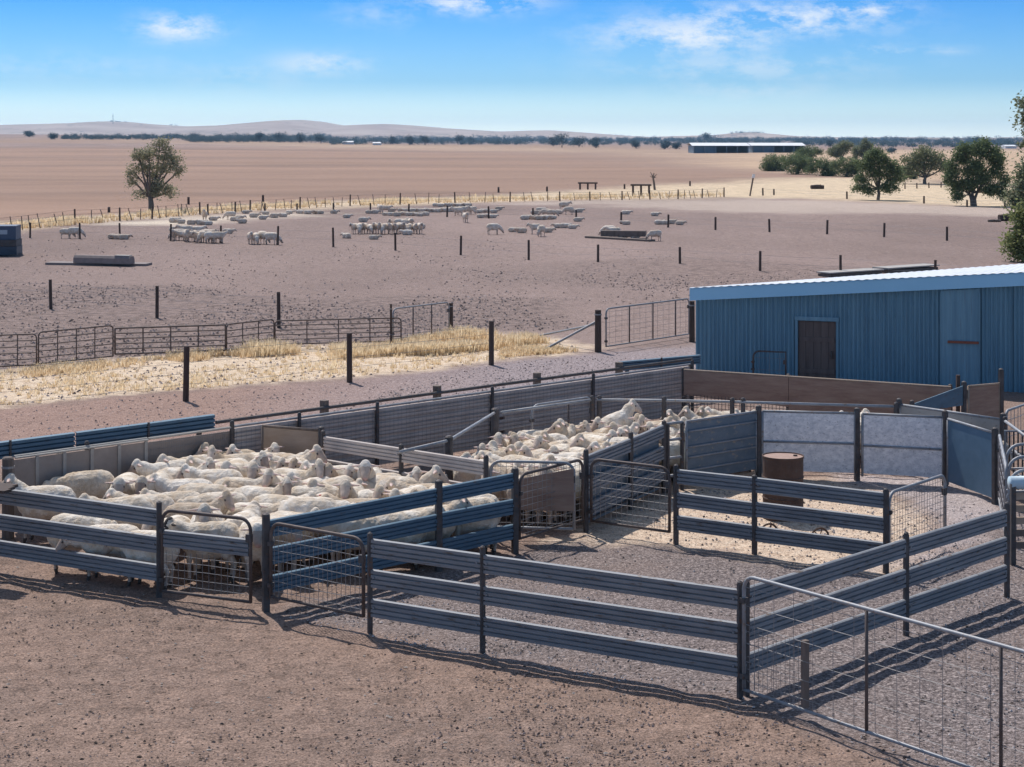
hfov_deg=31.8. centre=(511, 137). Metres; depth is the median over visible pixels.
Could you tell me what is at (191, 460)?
sheep
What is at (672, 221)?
sheep
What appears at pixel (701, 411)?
sheep
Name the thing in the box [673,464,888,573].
rail fence
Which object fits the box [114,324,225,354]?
cattle panel
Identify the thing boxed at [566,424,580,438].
sheep
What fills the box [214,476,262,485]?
sheep
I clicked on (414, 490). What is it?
sheep
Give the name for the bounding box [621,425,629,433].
sheep
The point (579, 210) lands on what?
sheep
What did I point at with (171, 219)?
sheep
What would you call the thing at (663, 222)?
sheep
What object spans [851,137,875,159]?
grove tree
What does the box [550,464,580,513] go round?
sheep
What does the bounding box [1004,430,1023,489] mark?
barred gate
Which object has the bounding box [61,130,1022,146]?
woodland
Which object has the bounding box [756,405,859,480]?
sheet panel
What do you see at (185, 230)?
sheep
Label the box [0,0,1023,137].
sky
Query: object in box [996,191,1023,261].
willow gum
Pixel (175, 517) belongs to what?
sheep
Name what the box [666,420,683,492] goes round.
pipe fence
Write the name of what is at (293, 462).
sheep
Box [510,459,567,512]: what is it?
sheep
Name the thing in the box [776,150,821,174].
grove tree
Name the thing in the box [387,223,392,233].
sheep
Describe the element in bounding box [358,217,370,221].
sheep
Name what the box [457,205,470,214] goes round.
sheep
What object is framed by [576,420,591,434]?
sheep
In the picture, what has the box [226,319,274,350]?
cattle panel
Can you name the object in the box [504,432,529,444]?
sheep
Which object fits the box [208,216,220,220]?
sheep
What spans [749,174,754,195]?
leaning pole
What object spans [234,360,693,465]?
ribbed fence
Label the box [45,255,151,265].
feed trough
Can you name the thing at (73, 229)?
sheep
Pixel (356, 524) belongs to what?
sheep
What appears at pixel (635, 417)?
sheep
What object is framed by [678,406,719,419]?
sheep
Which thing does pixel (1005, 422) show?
pipe fence
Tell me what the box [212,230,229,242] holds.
sheep
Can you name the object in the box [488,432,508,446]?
sheep
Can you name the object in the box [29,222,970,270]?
wire fence
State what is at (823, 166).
grove tree
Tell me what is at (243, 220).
sheep
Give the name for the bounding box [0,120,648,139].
hills
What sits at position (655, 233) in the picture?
sheep
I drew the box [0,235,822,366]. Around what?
soil clods
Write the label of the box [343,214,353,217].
sheep
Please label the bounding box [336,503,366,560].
sheep
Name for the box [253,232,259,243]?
sheep
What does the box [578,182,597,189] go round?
pole frame
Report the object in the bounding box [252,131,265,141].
plain tree
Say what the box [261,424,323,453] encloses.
ply hurdle
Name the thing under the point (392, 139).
plain tree
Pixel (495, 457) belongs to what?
sheep
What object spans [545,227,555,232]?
sheep
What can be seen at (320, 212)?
sheep
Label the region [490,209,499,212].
sheep
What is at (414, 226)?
sheep
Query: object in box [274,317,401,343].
cattle panel
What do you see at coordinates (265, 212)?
sheep
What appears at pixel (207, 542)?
gate
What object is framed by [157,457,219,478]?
sheep
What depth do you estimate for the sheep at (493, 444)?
27.02 m
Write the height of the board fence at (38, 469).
1.270 m
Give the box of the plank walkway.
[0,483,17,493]
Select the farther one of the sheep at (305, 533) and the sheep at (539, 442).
the sheep at (539, 442)
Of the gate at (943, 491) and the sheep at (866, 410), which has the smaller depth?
the gate at (943, 491)
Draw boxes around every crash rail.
[0,432,74,458]
[75,414,214,448]
[618,354,700,399]
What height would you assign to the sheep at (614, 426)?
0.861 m
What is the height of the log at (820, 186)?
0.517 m
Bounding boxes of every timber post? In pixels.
[1,456,14,539]
[390,304,391,342]
[449,303,452,327]
[594,310,601,351]
[689,301,694,341]
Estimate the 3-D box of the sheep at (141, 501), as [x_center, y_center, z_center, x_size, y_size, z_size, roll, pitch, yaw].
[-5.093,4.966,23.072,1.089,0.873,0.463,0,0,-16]
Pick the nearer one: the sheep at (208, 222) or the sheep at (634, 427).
the sheep at (634, 427)
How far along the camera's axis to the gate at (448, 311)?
48.05 m
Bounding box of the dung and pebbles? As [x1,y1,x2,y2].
[0,555,1023,766]
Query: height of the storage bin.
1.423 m
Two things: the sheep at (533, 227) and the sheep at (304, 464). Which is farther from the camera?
the sheep at (533, 227)
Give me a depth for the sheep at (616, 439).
27.91 m
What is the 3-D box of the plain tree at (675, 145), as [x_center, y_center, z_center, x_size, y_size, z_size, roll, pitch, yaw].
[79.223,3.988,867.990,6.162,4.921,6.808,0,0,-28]
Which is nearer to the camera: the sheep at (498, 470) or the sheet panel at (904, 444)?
the sheep at (498, 470)
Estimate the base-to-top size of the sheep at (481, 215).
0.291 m
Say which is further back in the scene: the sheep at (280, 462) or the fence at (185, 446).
the fence at (185, 446)
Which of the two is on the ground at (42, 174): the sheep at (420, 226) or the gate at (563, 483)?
the sheep at (420, 226)
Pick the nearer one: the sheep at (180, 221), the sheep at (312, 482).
the sheep at (312, 482)
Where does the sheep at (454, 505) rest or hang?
on the ground at (42, 174)
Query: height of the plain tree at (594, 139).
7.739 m
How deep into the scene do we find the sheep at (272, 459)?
25.94 m
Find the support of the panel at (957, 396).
on the ground at (42, 174)
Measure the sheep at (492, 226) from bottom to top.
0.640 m
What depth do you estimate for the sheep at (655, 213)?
126.35 m
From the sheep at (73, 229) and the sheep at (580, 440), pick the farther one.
the sheep at (73, 229)
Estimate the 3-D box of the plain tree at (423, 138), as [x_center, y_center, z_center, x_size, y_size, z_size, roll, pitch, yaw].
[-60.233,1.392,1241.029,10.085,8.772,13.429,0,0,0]
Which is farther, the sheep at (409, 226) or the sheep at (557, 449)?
the sheep at (409, 226)
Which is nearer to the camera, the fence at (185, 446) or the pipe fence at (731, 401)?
the fence at (185, 446)
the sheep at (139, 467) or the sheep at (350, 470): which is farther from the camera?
the sheep at (139, 467)
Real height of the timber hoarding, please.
1.265 m
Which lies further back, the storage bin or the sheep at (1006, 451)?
the storage bin
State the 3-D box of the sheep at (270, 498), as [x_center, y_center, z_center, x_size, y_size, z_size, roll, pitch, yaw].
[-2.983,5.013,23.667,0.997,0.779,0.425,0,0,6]
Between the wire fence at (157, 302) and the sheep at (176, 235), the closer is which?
the wire fence at (157, 302)
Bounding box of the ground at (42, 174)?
[0,134,1023,766]
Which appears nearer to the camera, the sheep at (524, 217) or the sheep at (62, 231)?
the sheep at (62, 231)
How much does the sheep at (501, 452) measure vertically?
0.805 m
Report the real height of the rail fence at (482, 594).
1.278 m
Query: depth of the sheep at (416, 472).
24.64 m
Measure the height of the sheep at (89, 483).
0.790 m
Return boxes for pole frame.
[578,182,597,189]
[630,184,651,195]
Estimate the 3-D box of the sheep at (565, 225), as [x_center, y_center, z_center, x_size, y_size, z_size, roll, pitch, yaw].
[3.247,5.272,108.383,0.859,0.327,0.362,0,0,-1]
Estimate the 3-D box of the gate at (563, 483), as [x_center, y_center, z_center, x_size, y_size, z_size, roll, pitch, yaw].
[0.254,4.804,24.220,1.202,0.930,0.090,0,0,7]
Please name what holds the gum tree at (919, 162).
on the ground at (42, 174)
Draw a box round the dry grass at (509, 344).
[0,323,577,404]
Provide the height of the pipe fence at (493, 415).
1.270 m
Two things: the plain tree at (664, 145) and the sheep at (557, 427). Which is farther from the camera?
the plain tree at (664, 145)
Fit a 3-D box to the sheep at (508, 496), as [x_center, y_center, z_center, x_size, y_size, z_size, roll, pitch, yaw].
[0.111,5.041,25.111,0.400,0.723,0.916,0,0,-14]
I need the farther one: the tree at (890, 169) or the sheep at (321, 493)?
the tree at (890, 169)
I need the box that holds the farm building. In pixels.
[1001,145,1015,148]
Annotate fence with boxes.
[0,187,724,229]
[0,279,280,327]
[0,321,493,404]
[0,489,161,597]
[13,437,148,520]
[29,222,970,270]
[148,420,233,463]
[207,202,1009,240]
[215,358,692,423]
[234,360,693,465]
[262,467,518,611]
[321,430,488,483]
[367,532,742,699]
[399,408,498,479]
[500,395,593,430]
[583,420,665,532]
[597,395,897,452]
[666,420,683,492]
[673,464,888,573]
[743,502,1009,696]
[762,188,1005,206]
[904,182,942,188]
[1003,416,1023,475]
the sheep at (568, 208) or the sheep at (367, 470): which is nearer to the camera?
the sheep at (367, 470)
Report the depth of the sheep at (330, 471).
24.91 m
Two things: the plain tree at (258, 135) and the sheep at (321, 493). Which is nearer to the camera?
the sheep at (321, 493)
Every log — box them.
[810,184,823,188]
[988,219,1000,221]
[998,214,1011,220]
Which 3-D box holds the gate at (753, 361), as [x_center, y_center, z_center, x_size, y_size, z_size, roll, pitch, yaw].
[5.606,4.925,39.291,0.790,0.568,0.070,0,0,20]
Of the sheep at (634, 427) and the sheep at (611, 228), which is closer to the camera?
the sheep at (634, 427)
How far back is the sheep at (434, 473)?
24.48 m
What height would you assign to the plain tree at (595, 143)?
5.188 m
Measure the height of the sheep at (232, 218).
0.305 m
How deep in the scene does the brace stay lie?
45.62 m
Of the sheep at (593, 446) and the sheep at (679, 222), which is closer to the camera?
the sheep at (593, 446)
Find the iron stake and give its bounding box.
[956,375,959,411]
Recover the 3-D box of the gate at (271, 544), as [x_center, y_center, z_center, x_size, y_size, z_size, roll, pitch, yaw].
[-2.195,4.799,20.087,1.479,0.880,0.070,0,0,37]
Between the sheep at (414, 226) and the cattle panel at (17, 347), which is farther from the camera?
the sheep at (414, 226)
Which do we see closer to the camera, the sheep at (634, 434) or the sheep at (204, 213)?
the sheep at (634, 434)
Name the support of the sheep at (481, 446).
on the ground at (42, 174)
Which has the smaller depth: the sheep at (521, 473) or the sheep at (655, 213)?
the sheep at (521, 473)
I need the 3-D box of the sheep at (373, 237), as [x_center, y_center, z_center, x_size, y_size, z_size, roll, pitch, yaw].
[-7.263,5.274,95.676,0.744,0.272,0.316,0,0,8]
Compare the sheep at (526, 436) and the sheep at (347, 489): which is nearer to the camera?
the sheep at (347, 489)
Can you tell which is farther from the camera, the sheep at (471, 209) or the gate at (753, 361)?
the sheep at (471, 209)
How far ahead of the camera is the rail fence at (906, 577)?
19.20 m
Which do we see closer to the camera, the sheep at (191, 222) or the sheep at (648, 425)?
the sheep at (648, 425)
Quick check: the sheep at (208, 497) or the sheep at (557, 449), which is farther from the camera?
the sheep at (557, 449)
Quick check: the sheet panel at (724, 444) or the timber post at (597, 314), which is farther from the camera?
the timber post at (597, 314)
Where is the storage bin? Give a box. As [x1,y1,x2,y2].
[0,224,22,256]
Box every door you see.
[798,321,835,380]
[940,289,979,388]
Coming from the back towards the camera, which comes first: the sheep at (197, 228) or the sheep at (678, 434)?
the sheep at (197, 228)
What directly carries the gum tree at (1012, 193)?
on the ground at (42, 174)
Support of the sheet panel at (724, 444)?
attached to the sheet panel at (824, 441)
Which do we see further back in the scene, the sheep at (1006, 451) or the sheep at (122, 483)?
the sheep at (1006, 451)
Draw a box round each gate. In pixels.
[159,509,252,603]
[267,522,365,617]
[392,302,449,338]
[489,460,575,529]
[519,459,584,539]
[529,397,589,429]
[588,458,670,532]
[604,298,688,346]
[739,576,1023,766]
[751,350,786,376]
[889,474,946,542]
[997,434,1007,530]
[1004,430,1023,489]
[1005,404,1023,452]
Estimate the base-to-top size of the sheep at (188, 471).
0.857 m
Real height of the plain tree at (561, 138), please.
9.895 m
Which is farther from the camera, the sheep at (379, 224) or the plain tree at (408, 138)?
the plain tree at (408, 138)
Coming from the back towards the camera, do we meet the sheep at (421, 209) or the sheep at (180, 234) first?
the sheep at (421, 209)
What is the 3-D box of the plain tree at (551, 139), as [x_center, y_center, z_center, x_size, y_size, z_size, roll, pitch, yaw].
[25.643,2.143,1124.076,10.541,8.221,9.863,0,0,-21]
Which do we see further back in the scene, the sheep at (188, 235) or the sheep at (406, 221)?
the sheep at (406, 221)
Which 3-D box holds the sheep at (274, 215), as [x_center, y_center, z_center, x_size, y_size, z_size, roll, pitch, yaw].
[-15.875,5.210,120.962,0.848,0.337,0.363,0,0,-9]
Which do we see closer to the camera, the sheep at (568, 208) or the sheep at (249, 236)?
the sheep at (249, 236)
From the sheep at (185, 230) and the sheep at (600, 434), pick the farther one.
the sheep at (185, 230)
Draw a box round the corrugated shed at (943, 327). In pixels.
[690,264,1023,392]
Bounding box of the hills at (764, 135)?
[648,132,1023,139]
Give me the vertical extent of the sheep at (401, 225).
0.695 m
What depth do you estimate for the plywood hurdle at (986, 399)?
31.22 m
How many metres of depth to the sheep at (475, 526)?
23.16 m
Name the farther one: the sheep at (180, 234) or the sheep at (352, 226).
the sheep at (352, 226)
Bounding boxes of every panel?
[0,333,36,366]
[38,325,113,364]
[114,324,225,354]
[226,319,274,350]
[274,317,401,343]
[589,440,659,521]
[685,411,756,473]
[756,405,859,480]
[861,410,947,485]
[896,398,1005,440]
[909,381,966,412]
[947,418,997,504]
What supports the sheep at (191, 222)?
on the ground at (42, 174)
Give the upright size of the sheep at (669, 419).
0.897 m
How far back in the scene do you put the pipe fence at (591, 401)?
29.32 m
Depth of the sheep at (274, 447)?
26.79 m
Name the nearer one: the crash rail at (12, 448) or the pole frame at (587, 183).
the crash rail at (12, 448)
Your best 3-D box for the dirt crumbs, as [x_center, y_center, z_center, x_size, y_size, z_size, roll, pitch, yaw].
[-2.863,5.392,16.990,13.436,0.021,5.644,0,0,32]
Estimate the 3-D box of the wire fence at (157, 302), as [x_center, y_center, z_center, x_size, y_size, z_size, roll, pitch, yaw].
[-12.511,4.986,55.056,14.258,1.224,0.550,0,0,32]
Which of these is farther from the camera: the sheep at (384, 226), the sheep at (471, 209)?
the sheep at (471, 209)
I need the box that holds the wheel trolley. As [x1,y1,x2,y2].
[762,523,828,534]
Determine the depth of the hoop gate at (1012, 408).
28.49 m
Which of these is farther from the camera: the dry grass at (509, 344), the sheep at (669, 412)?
the dry grass at (509, 344)
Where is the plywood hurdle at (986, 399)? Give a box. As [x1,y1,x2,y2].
[967,368,1003,417]
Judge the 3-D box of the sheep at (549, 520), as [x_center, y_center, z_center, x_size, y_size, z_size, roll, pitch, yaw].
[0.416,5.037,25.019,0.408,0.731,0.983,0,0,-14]
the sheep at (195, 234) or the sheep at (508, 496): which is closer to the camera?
the sheep at (508, 496)
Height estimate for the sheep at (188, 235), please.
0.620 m
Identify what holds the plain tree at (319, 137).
on the ground at (42, 174)
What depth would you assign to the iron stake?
31.11 m
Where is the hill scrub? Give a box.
[97,120,969,137]
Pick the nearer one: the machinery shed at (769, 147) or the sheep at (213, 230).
the sheep at (213, 230)
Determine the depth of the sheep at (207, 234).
91.49 m
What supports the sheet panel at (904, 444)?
on the ground at (42, 174)
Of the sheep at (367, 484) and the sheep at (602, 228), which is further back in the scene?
the sheep at (602, 228)
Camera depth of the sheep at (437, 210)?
133.15 m
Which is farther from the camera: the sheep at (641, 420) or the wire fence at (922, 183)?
the wire fence at (922, 183)
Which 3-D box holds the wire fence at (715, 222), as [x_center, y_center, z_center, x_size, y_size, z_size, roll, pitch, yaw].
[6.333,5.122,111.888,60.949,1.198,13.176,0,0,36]
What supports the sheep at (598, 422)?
on the ground at (42, 174)
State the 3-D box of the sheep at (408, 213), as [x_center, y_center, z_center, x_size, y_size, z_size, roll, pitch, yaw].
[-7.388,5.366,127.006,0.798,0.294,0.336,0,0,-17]
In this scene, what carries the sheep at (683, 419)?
on the ground at (42, 174)
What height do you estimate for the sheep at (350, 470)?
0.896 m
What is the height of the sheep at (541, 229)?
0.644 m
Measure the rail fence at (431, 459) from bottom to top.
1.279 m
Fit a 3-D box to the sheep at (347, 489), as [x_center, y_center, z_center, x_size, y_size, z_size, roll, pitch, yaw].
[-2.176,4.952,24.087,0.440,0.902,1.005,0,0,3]
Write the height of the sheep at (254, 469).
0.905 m
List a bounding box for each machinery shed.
[687,143,749,152]
[748,143,804,152]
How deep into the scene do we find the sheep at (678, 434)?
28.19 m
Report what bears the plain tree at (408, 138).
on the ground at (42, 174)
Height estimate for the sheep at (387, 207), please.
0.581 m
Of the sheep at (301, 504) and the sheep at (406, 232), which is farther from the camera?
the sheep at (406, 232)
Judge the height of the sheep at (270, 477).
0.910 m
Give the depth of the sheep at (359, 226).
101.36 m
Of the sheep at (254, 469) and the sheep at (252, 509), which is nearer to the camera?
the sheep at (252, 509)
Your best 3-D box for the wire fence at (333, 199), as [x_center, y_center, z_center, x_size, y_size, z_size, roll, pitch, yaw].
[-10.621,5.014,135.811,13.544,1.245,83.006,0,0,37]
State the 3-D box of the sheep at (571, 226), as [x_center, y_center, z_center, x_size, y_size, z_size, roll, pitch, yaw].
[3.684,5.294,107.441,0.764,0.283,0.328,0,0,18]
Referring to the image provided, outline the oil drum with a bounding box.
[762,452,803,521]
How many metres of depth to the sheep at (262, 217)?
118.21 m
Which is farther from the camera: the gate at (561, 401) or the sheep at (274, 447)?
the gate at (561, 401)
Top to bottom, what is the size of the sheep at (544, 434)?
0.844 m
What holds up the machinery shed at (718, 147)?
on the ground at (42, 174)
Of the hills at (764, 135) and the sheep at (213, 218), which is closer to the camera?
the sheep at (213, 218)
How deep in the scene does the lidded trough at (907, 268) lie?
72.26 m
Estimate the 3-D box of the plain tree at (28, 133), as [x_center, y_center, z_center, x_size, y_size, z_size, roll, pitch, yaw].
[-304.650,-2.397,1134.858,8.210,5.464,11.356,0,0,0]
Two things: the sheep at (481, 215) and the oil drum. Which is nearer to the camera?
the oil drum
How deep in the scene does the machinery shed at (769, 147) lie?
674.18 m
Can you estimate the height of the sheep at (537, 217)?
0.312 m
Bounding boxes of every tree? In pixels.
[23,130,35,136]
[46,132,58,138]
[122,136,188,209]
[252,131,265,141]
[271,131,285,140]
[294,132,304,141]
[314,134,326,142]
[387,136,396,142]
[405,135,415,143]
[419,135,431,144]
[454,133,464,143]
[545,136,558,144]
[553,132,568,147]
[570,136,588,146]
[588,136,600,145]
[591,141,598,147]
[629,138,641,147]
[650,172,656,189]
[659,142,668,148]
[669,141,681,148]
[700,132,710,139]
[758,152,794,170]
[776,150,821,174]
[787,145,826,160]
[803,155,841,175]
[822,138,835,146]
[825,139,855,162]
[827,156,866,176]
[849,144,910,199]
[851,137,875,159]
[885,147,896,153]
[898,144,952,183]
[898,166,920,178]
[939,136,1013,205]
[995,89,1023,211]
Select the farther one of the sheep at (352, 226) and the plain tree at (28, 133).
the plain tree at (28, 133)
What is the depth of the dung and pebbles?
17.27 m
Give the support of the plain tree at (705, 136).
on the ground at (42, 174)
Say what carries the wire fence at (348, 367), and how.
on the ground at (42, 174)
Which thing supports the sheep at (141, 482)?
on the ground at (42, 174)
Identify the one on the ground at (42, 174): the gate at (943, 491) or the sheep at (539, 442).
the sheep at (539, 442)
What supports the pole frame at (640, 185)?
on the ground at (42, 174)
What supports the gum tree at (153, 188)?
on the ground at (42, 174)
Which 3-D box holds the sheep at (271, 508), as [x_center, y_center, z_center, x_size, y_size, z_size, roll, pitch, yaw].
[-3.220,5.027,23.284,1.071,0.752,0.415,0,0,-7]
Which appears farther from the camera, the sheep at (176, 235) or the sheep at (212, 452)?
the sheep at (176, 235)
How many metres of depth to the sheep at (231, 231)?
101.42 m
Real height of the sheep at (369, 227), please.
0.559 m
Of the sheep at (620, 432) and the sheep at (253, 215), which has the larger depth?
the sheep at (253, 215)
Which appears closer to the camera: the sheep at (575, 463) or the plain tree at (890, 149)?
the sheep at (575, 463)
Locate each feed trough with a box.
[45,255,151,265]
[585,230,654,241]
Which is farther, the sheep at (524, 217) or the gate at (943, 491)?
the sheep at (524, 217)
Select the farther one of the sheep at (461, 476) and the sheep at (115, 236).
the sheep at (115, 236)
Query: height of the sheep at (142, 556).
0.679 m
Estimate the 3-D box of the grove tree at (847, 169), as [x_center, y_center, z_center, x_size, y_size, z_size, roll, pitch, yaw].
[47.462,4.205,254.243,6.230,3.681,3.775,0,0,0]
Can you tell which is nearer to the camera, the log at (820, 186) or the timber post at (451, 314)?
the timber post at (451, 314)
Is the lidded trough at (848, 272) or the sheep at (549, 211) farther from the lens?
the sheep at (549, 211)
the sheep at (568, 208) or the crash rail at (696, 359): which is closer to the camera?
the crash rail at (696, 359)
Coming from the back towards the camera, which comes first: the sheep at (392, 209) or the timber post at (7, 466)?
the sheep at (392, 209)
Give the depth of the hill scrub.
5446.52 m
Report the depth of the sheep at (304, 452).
26.23 m
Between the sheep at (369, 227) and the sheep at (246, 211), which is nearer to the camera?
the sheep at (369, 227)
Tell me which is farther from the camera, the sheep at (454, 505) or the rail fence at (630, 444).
the rail fence at (630, 444)
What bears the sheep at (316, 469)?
on the ground at (42, 174)
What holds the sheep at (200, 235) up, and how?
on the ground at (42, 174)
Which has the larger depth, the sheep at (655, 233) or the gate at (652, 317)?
the sheep at (655, 233)
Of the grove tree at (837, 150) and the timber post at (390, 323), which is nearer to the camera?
the timber post at (390, 323)
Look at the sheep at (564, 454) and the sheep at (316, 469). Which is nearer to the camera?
the sheep at (316, 469)
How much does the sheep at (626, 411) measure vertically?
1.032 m
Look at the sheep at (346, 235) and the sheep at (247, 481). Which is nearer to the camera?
the sheep at (247, 481)
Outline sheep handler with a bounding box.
[1005,443,1023,565]
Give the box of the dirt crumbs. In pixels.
[0,571,900,766]
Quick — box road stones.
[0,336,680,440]
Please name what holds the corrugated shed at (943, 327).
on the ground at (42, 174)
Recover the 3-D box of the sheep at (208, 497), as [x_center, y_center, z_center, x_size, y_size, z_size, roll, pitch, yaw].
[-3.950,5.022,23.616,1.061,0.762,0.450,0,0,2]
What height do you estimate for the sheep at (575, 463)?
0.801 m
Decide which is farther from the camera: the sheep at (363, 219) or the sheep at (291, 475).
the sheep at (363, 219)
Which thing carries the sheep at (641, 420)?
on the ground at (42, 174)
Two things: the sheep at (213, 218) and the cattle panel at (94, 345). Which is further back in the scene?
the sheep at (213, 218)
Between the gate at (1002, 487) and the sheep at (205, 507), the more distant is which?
the gate at (1002, 487)
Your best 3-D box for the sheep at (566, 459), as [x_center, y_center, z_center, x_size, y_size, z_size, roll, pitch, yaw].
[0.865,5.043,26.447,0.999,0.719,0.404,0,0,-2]
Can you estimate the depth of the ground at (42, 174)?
27.82 m
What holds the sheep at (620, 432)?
on the ground at (42, 174)
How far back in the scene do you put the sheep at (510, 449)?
26.98 m
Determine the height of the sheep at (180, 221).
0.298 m
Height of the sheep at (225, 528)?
0.803 m
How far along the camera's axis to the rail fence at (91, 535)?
21.75 m
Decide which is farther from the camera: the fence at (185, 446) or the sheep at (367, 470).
the fence at (185, 446)
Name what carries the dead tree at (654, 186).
on the ground at (42, 174)
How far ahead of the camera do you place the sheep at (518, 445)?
27.12 m
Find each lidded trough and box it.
[816,268,883,276]
[872,264,939,272]
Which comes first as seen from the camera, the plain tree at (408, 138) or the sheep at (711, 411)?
the sheep at (711, 411)
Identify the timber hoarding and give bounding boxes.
[681,367,952,413]
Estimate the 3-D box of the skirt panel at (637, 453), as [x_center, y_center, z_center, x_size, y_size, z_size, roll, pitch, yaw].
[1.633,4.895,26.126,0.034,0.890,2.745,0,0,26]
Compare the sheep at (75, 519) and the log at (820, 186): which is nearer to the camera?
the sheep at (75, 519)
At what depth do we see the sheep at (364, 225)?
101.85 m
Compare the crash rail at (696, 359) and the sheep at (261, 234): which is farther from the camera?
the sheep at (261, 234)
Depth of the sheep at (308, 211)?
128.30 m
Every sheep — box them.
[1,473,76,542]
[42,470,114,498]
[47,513,117,573]
[55,524,138,581]
[59,228,75,238]
[68,227,85,237]
[79,493,155,529]
[101,530,179,589]
[103,488,174,512]
[105,472,138,494]
[110,234,119,238]
[118,234,132,239]
[127,459,185,476]
[128,472,173,494]
[139,488,199,502]
[141,515,189,575]
[149,473,212,492]
[156,454,206,462]
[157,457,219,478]
[162,489,236,560]
[164,517,239,582]
[167,229,184,239]
[169,217,180,222]
[172,229,176,240]
[174,219,185,223]
[174,230,182,240]
[175,224,192,230]
[175,463,243,483]
[176,483,236,493]
[176,492,248,503]
[182,229,188,241]
[184,230,199,241]
[186,220,197,224]
[186,455,233,467]
[189,503,225,574]
[192,225,207,230]
[192,231,203,242]
[195,442,254,454]
[196,219,208,224]
[197,231,204,242]
[199,229,216,242]
[200,221,212,224]
[202,209,207,219]
[203,445,255,461]
[204,231,221,242]
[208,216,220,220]
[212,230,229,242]
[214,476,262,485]
[215,450,272,470]
[217,458,248,477]
[222,211,235,218]
[222,228,236,233]
[222,480,275,487]
[225,444,257,454]
[225,497,291,557]
[225,500,266,571]
[230,217,241,220]
[234,218,246,222]
[234,476,297,501]
[238,516,273,585]
[241,462,273,478]
[242,210,252,213]
[247,231,252,243]
[249,213,260,217]
[251,442,284,453]
[252,491,320,503]
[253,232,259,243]
[255,449,309,456]
[258,215,269,219]
[258,231,269,242]
[258,468,285,486]
[259,211,268,214]
[264,232,282,244]
[267,453,327,464]
[269,213,281,217]
[270,513,302,572]
[273,457,288,468]
[273,458,325,479]
[273,510,323,566]
[274,444,327,462]
[278,497,353,558]
[280,471,331,486]
[285,457,301,468]
[291,484,338,495]
[298,460,358,474]
[302,475,355,487]
[304,210,314,213]
[310,507,379,561]
[315,210,323,213]
[317,492,332,537]
[322,493,377,552]
[323,463,340,477]
[330,210,339,213]
[332,479,363,498]
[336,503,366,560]
[340,233,350,237]
[341,463,400,479]
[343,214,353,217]
[349,223,356,233]
[352,460,382,480]
[354,478,375,488]
[356,223,362,233]
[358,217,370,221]
[358,485,412,497]
[361,223,367,233]
[366,224,372,233]
[369,235,381,239]
[369,466,427,482]
[369,485,400,498]
[372,222,376,233]
[374,465,448,488]
[376,505,444,569]
[377,204,382,212]
[377,222,381,233]
[380,223,387,233]
[382,205,392,212]
[383,485,427,496]
[384,478,451,489]
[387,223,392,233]
[388,208,397,211]
[392,212,403,215]
[393,223,398,233]
[397,222,405,233]
[398,229,412,234]
[400,219,414,223]
[404,212,412,215]
[407,223,411,229]
[408,488,444,505]
[409,498,472,565]
[412,223,417,233]
[416,208,425,211]
[417,222,422,233]
[430,208,440,211]
[433,488,500,551]
[443,497,499,554]
[450,206,462,215]
[453,452,474,481]
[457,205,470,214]
[462,212,468,222]
[464,207,475,213]
[472,440,502,458]
[472,442,515,456]
[474,443,505,450]
[474,459,499,479]
[475,451,493,462]
[476,209,484,212]
[477,214,487,217]
[481,463,507,521]
[486,223,503,234]
[486,452,502,460]
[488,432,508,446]
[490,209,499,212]
[490,214,498,217]
[501,454,556,463]
[501,463,535,513]
[503,475,528,525]
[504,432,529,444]
[504,444,518,454]
[508,227,518,231]
[508,467,571,518]
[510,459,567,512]
[513,228,526,232]
[514,439,533,451]
[516,418,567,435]
[516,445,546,458]
[517,431,567,440]
[518,432,557,440]
[520,215,531,219]
[526,223,539,233]
[528,510,551,526]
[531,435,562,449]
[533,464,580,524]
[534,215,545,219]
[537,225,545,236]
[538,209,550,214]
[540,430,573,442]
[540,452,575,457]
[543,443,570,453]
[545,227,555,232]
[546,209,558,215]
[547,421,578,435]
[550,223,562,227]
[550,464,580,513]
[555,457,580,461]
[559,201,571,207]
[560,439,603,443]
[561,206,573,214]
[561,223,571,227]
[564,501,580,521]
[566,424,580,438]
[568,224,579,228]
[569,433,612,448]
[569,441,610,453]
[569,452,582,459]
[570,429,618,440]
[571,460,582,513]
[573,217,584,221]
[575,432,605,435]
[576,208,585,212]
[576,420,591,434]
[582,441,602,455]
[585,428,627,437]
[590,422,622,433]
[591,417,621,430]
[598,225,614,236]
[600,422,644,433]
[601,398,641,425]
[604,226,620,236]
[606,427,661,443]
[619,220,630,224]
[621,210,632,213]
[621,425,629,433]
[627,430,674,479]
[628,413,661,424]
[628,414,649,428]
[640,421,678,436]
[645,230,661,240]
[651,212,661,215]
[658,220,666,224]
[659,440,684,484]
[660,409,680,420]
[665,416,677,428]
[669,219,676,223]
[675,221,686,224]
[675,429,684,468]
[677,417,687,429]
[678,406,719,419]
[695,406,710,415]
[705,406,748,414]
[860,408,869,416]
[1001,441,1012,466]
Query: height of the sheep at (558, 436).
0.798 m
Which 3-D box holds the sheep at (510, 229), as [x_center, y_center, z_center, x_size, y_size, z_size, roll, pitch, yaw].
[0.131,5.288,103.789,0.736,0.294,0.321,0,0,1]
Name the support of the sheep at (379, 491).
on the ground at (42, 174)
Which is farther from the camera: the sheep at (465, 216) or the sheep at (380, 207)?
the sheep at (380, 207)
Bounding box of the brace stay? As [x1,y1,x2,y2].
[541,321,594,347]
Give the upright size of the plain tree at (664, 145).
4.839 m

